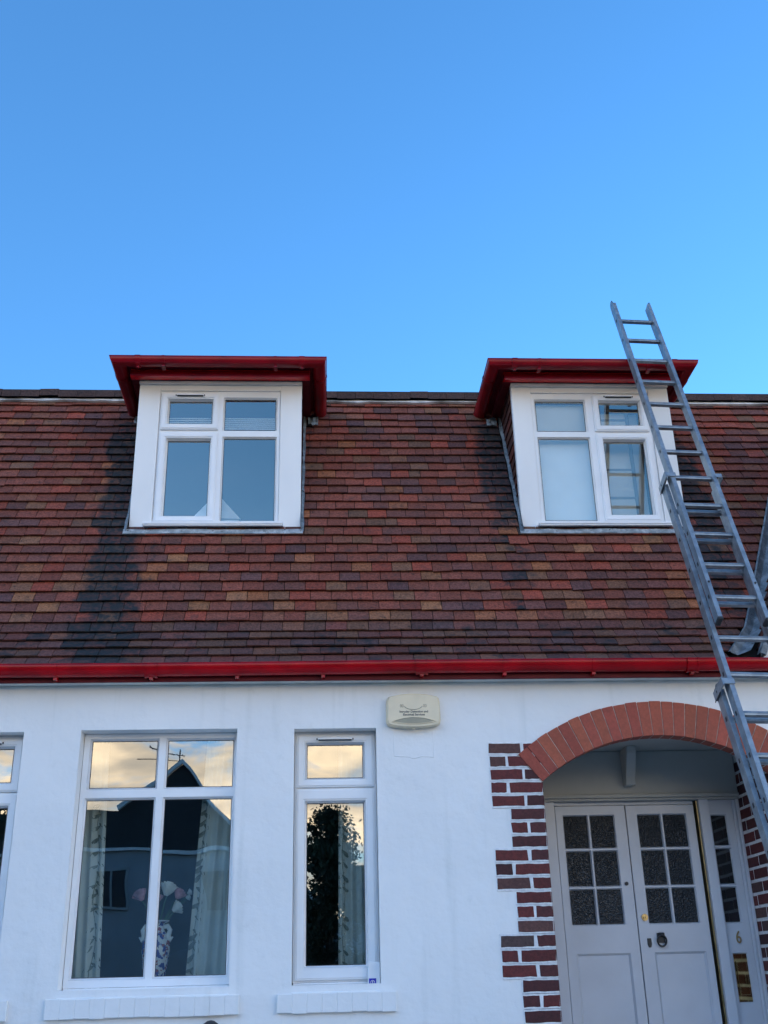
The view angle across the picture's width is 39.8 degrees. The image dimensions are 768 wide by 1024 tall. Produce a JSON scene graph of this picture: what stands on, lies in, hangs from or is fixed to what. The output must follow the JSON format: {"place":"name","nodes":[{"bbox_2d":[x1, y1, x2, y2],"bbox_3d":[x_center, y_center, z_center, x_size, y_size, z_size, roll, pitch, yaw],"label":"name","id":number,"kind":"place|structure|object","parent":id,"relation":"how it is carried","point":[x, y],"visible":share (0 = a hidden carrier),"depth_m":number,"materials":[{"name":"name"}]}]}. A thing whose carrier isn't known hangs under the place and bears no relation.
{"place":"outdoors","nodes":[
{"label":"outdoors","id":0,"kind":"place"},
{"bbox_2d":[0,355,767,1023],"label":"house","id":1,"kind":"structure","parent":0,"point":[560,825],"depth_m":7.61,"materials":[{"name":"white paint"}]},
{"bbox_2d":[0,736,23,1021],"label":"window","id":2,"kind":"structure","parent":1,"relation":"in","point":[8,790],"depth_m":6.90,"materials":[{"name":"white plastic"}]},
{"bbox_2d":[72,742,109,988],"bbox_3d":[-1.916,2.276,6.987,0.215,1.650,0.054,0,-24,-3],"label":"curtain","id":3,"kind":"object","parent":1,"relation":"hanging from","point":[87,956],"visible":0.63,"depth_m":6.93,"materials":[{"name":"white fabric"}]},
{"bbox_2d":[43,733,238,1020],"bbox_3d":[-1.472,2.268,6.772,1.153,1.730,0.216,0,-24,-3],"label":"window","id":4,"kind":"structure","parent":1,"relation":"in","point":[213,1004],"depth_m":6.67,"materials":[{"name":"white plastic"}]},
{"bbox_2d":[139,920,172,986],"bbox_3d":[-1.482,2.876,6.878,0.184,0.425,0.184,-21,-30,37],"label":"vase","id":5,"kind":"object","parent":1,"relation":"on","point":[164,939],"visible":0.57,"depth_m":6.85,"materials":[{"name":"ceramic"}]},
{"bbox_2d":[132,881,192,923],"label":"flowers","id":6,"kind":"object","parent":5,"relation":"in","point":[168,888],"visible":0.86,"depth_m":6.96,"materials":[{"name":"white plant"}]},
{"bbox_2d":[163,949,187,986],"bbox_3d":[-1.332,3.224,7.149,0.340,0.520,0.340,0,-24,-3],"label":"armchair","id":7,"kind":"object","parent":1,"relation":"on","point":[177,962],"visible":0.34,"depth_m":7.09,"materials":[{"name":"blue fabric"}]},
{"bbox_2d":[186,741,234,985],"bbox_3d":[-1.118,2.276,7.032,0.325,1.650,0.052,0,-24,-3],"label":"curtain","id":8,"kind":"object","parent":1,"relation":"hanging from","point":[207,943],"visible":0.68,"depth_m":6.98,"materials":[{"name":"white fabric"}]},
{"bbox_2d":[204,1020,217,1023],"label":"wall lamp","id":9,"kind":"object","parent":1,"relation":"attached to","point":[210,1022],"visible":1,"depth_m":6.28,"materials":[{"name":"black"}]},
{"bbox_2d":[142,392,282,528],"bbox_3d":[-1.354,-0.436,8.595,1.094,1.251,0.164,0,-24,-3],"label":"window","id":10,"kind":"structure","parent":1,"relation":"in","point":[214,433],"depth_m":8.66,"materials":[{"name":"white plastic"}]},
{"bbox_2d":[195,499,240,520],"bbox_3d":[-1.346,0.013,8.637,0.380,0.305,0.250,0,-24,-3],"label":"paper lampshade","id":11,"kind":"object","parent":1,"relation":"on","point":[228,513],"visible":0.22,"depth_m":8.52,"materials":[{"name":"white paper"}]},
{"bbox_2d":[169,418,274,429],"bbox_3d":[-1.356,-0.695,8.818,0.940,0.193,0.020,0,-24,-3],"label":"window blind","id":12,"kind":"object","parent":1,"relation":"attached to","point":[255,424],"depth_m":8.84,"materials":[{"name":"plastic"}]},
{"bbox_2d":[277,732,396,1013],"bbox_3d":[-0.308,2.271,6.836,0.723,1.724,0.216,0,-24,-3],"label":"window","id":13,"kind":"structure","parent":1,"relation":"in","point":[351,790],"depth_m":6.82,"materials":[{"name":"white plastic"}]},
{"bbox_2d":[338,745,367,983],"bbox_3d":[-0.183,2.276,7.086,0.252,1.650,0.049,0,-24,-3],"label":"curtain","id":14,"kind":"object","parent":1,"relation":"hanging from","point":[351,926],"visible":0.54,"depth_m":7.03,"materials":[{"name":"white fabric"}]},
{"bbox_2d":[368,962,379,982],"bbox_3d":[-0.062,2.873,6.574,0.076,0.160,0.043,0,-24,-3],"label":"sticker","id":15,"kind":"object","parent":1,"relation":"attached to","point":[373,972],"depth_m":6.57,"materials":[{"name":"white paper"}]},
{"bbox_2d":[386,694,440,729],"bbox_3d":[0.197,1.346,7.154,0.368,0.245,0.060,0,-24,-3],"label":"alarm box","id":16,"kind":"object","parent":1,"relation":"attached to","point":[413,711],"visible":1,"depth_m":7.13,"materials":[{"name":"beige plastic"}]},
{"bbox_2d":[534,405,596,519],"bbox_3d":[1.502,-0.390,8.851,0.480,1.145,0.010,0,-24,-3],"label":"roller blind","id":17,"kind":"object","parent":1,"relation":"attached to","point":[568,491],"visible":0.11,"depth_m":8.84,"materials":[{"name":"fabric"}]},
{"bbox_2d":[554,806,647,1023],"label":"door","id":18,"kind":"structure","parent":1,"relation":"in","point":[601,929],"depth_m":7.56,"materials":[{"name":"grey paint"}]},
{"bbox_2d":[530,394,672,527],"bbox_3d":[1.758,-0.436,8.770,1.088,1.251,0.164,0,-24,-3],"label":"window","id":19,"kind":"structure","parent":1,"relation":"in","point":[596,434],"depth_m":8.84,"materials":[{"name":"white plastic"}]},
{"bbox_2d":[600,414,649,514],"bbox_3d":[2.026,-0.348,8.970,0.350,1.090,0.026,0,-24,-3],"label":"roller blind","id":20,"kind":"object","parent":1,"relation":"attached to","point":[623,477],"visible":0.52,"depth_m":8.95,"materials":[{"name":"fabric"}]},
{"bbox_2d":[624,805,722,1023],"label":"door","id":21,"kind":"structure","parent":1,"relation":"in","point":[672,916],"depth_m":7.59,"materials":[{"name":"grey paint"}]},
{"bbox_2d":[0,0,767,393],"label":"sky","id":22,"kind":"structure","parent":0,"point":[405,195],"materials":[{"name":"blue"}]},
{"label":"front path","id":23,"kind":"structure","parent":0,"visible":0},
{"bbox_2d":[610,301,767,859],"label":"extension ladder","id":24,"kind":"object","parent":23,"relation":"on","point":[754,760],"visible":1,"depth_m":7.11,"materials":[{"name":"metal"}]}
]}

